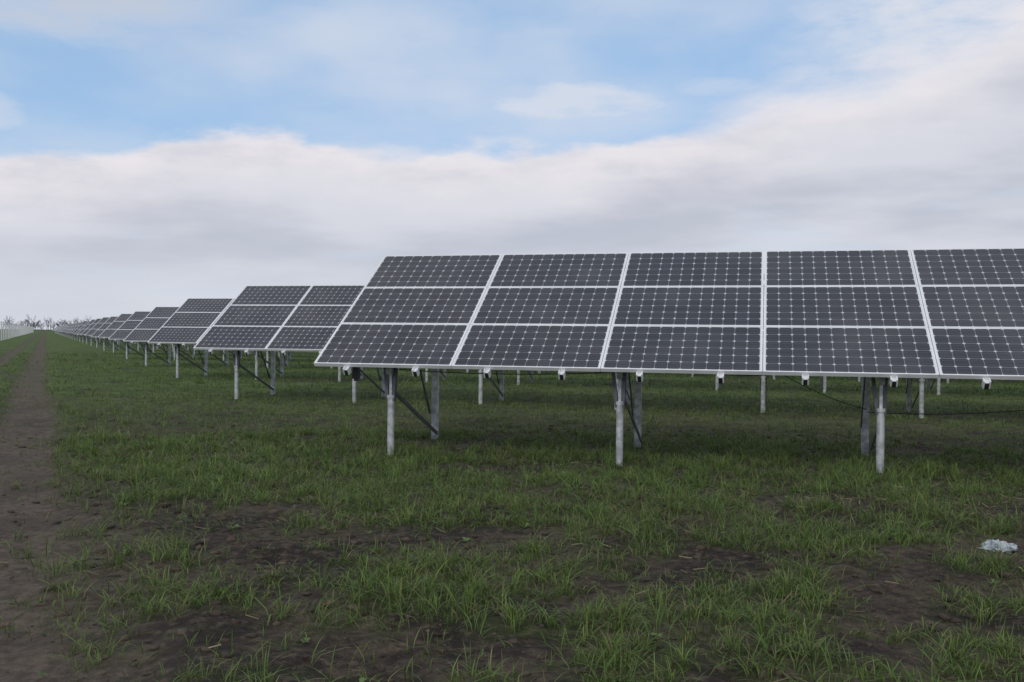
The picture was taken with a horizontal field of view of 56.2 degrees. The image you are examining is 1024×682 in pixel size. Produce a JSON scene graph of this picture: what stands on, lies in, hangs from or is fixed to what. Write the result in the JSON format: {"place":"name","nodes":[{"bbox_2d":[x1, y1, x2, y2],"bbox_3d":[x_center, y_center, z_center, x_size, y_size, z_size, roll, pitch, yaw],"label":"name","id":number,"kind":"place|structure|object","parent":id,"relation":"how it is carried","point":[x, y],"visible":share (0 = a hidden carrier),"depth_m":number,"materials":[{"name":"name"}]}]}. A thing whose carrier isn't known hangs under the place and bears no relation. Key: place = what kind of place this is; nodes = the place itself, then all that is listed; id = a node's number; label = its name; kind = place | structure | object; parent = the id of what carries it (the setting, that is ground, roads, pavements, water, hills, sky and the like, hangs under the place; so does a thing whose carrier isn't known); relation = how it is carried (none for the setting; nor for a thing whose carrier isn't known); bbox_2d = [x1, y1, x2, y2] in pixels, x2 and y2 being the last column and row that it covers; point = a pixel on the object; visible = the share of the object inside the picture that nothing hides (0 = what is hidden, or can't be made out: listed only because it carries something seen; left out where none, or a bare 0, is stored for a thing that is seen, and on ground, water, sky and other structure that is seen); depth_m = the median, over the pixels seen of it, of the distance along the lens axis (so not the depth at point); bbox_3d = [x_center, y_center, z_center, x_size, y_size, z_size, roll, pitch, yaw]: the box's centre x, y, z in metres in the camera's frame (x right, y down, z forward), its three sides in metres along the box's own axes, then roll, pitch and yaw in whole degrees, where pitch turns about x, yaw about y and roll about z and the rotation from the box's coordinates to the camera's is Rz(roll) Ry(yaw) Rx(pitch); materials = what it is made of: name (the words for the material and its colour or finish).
{"place":"outdoors","nodes":[
{"label":"outdoors","id":0,"kind":"place"},
{"bbox_2d":[0,329,1023,681],"bbox_3d":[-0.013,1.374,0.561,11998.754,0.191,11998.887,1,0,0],"label":"ground","id":1,"kind":"structure","parent":0,"point":[32,649],"depth_m":6.27,"materials":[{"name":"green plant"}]},
{"bbox_2d":[0,321,33,340],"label":"wire fence","id":2,"kind":"object","parent":1,"relation":"on","point":[16,330],"visible":0.82,"depth_m":162.79,"materials":[{"name":"metal"}]},
{"bbox_2d":[0,313,91,330],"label":"distant tree line","id":3,"kind":"object","parent":1,"relation":"on","point":[35,324],"visible":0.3,"depth_m":666.04,"materials":[{"name":"plant"}]},
{"bbox_2d":[72,321,108,341],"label":"solar panel row","id":4,"kind":"object","parent":1,"relation":"on","point":[78,328],"visible":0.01,"depth_m":105.85,"materials":[{"name":"grey"}]},
{"bbox_2d":[70,322,122,340],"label":"solar panel row","id":5,"kind":"object","parent":1,"relation":"on","point":[77,335],"depth_m":114.63,"materials":[{"name":"grey"}]},
{"bbox_2d":[74,321,136,343],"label":"solar panel row","id":6,"kind":"object","parent":1,"relation":"on","point":[84,325],"visible":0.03,"depth_m":97.34,"materials":[{"name":"grey"}]},
{"bbox_2d":[77,319,143,344],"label":"solar panel row","id":7,"kind":"object","parent":1,"relation":"on","point":[86,326],"visible":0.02,"depth_m":88.72,"materials":[{"name":"grey"}]},
{"bbox_2d":[81,319,181,346],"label":"solar panel row","id":8,"kind":"object","parent":1,"relation":"on","point":[92,325],"visible":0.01,"depth_m":80.02,"materials":[{"name":"grey"}]},
{"bbox_2d":[85,317,188,349],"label":"solar panel row","id":9,"kind":"object","parent":1,"relation":"on","point":[97,326],"depth_m":71.55,"materials":[{"name":"grey"}]},
{"bbox_2d":[91,316,294,352],"bbox_3d":[0.781,0.065,55.812,57.594,2.762,2.145,1,0,15],"label":"solar panel row","id":10,"kind":"object","parent":1,"relation":"on","point":[104,326],"visible":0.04,"depth_m":62.75,"materials":[{"name":"grey"}]},
{"bbox_2d":[98,314,292,356],"bbox_3d":[4.969,0.126,47.214,57.594,2.762,2.145,1,0,15],"label":"solar panel row","id":11,"kind":"object","parent":1,"relation":"on","point":[114,326],"visible":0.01,"depth_m":54.14,"materials":[{"name":"grey"}]},
{"bbox_2d":[108,311,290,360],"bbox_3d":[9.157,0.253,38.617,57.594,2.762,2.145,1,0,15],"label":"solar panel row","id":12,"kind":"object","parent":1,"relation":"on","point":[128,326],"visible":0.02,"depth_m":45.60,"materials":[{"name":"grey"}]},
{"bbox_2d":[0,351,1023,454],"bbox_3d":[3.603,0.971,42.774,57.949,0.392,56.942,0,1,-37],"label":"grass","id":13,"kind":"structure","parent":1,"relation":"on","point":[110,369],"depth_m":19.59,"materials":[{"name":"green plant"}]},
{"bbox_2d":[123,307,948,382],"bbox_3d":[13.346,0.338,30.019,57.594,2.762,2.145,1,0,15],"label":"solar panel row","id":14,"kind":"object","parent":1,"relation":"on","point":[150,325],"visible":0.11,"depth_m":36.99,"materials":[{"name":"grey"}]},
{"bbox_2d":[147,298,939,394],"bbox_3d":[17.535,0.383,21.421,57.594,2.762,2.145,1,0,15],"label":"solar panel row","id":15,"kind":"object","parent":1,"relation":"on","point":[191,321],"visible":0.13,"depth_m":28.26,"materials":[{"name":"grey"}]},
{"bbox_2d":[193,285,924,417],"bbox_3d":[21.723,0.487,12.824,57.594,2.762,2.145,1,0,15],"label":"solar panel row","id":16,"kind":"object","parent":1,"relation":"on","point":[283,319],"visible":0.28,"depth_m":19.57,"materials":[{"name":"grey"}]},
{"bbox_2d":[314,248,1023,472],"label":"solar panel row","id":17,"kind":"object","parent":1,"relation":"on","point":[883,315],"visible":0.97,"depth_m":10.44,"materials":[{"name":"grey"}]},
{"bbox_2d":[981,539,1017,553],"bbox_3d":[3.118,1.312,6.164,0.252,0.079,0.148,1,0,17],"label":"plastic bag","id":18,"kind":"object","parent":1,"relation":"on","point":[987,544],"visible":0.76,"depth_m":6.13,"materials":[{"name":"grey plastic"}]},
{"bbox_2d":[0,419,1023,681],"bbox_3d":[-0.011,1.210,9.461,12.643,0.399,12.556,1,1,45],"label":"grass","id":19,"kind":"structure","parent":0,"point":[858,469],"depth_m":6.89,"materials":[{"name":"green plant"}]},
{"bbox_2d":[0,0,1023,329],"label":"sky","id":20,"kind":"structure","parent":0,"point":[154,153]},
{"bbox_2d":[3,412,1021,681],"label":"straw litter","id":21,"kind":"object","parent":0,"point":[629,530],"visible":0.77,"depth_m":7.18,"materials":[{"name":"beige plant"}]},
{"bbox_2d":[3,450,1023,681],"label":"broadleaf weeds","id":22,"kind":"object","parent":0,"point":[306,639],"visible":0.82,"depth_m":6.31,"materials":[{"name":"green plant"}]}
]}

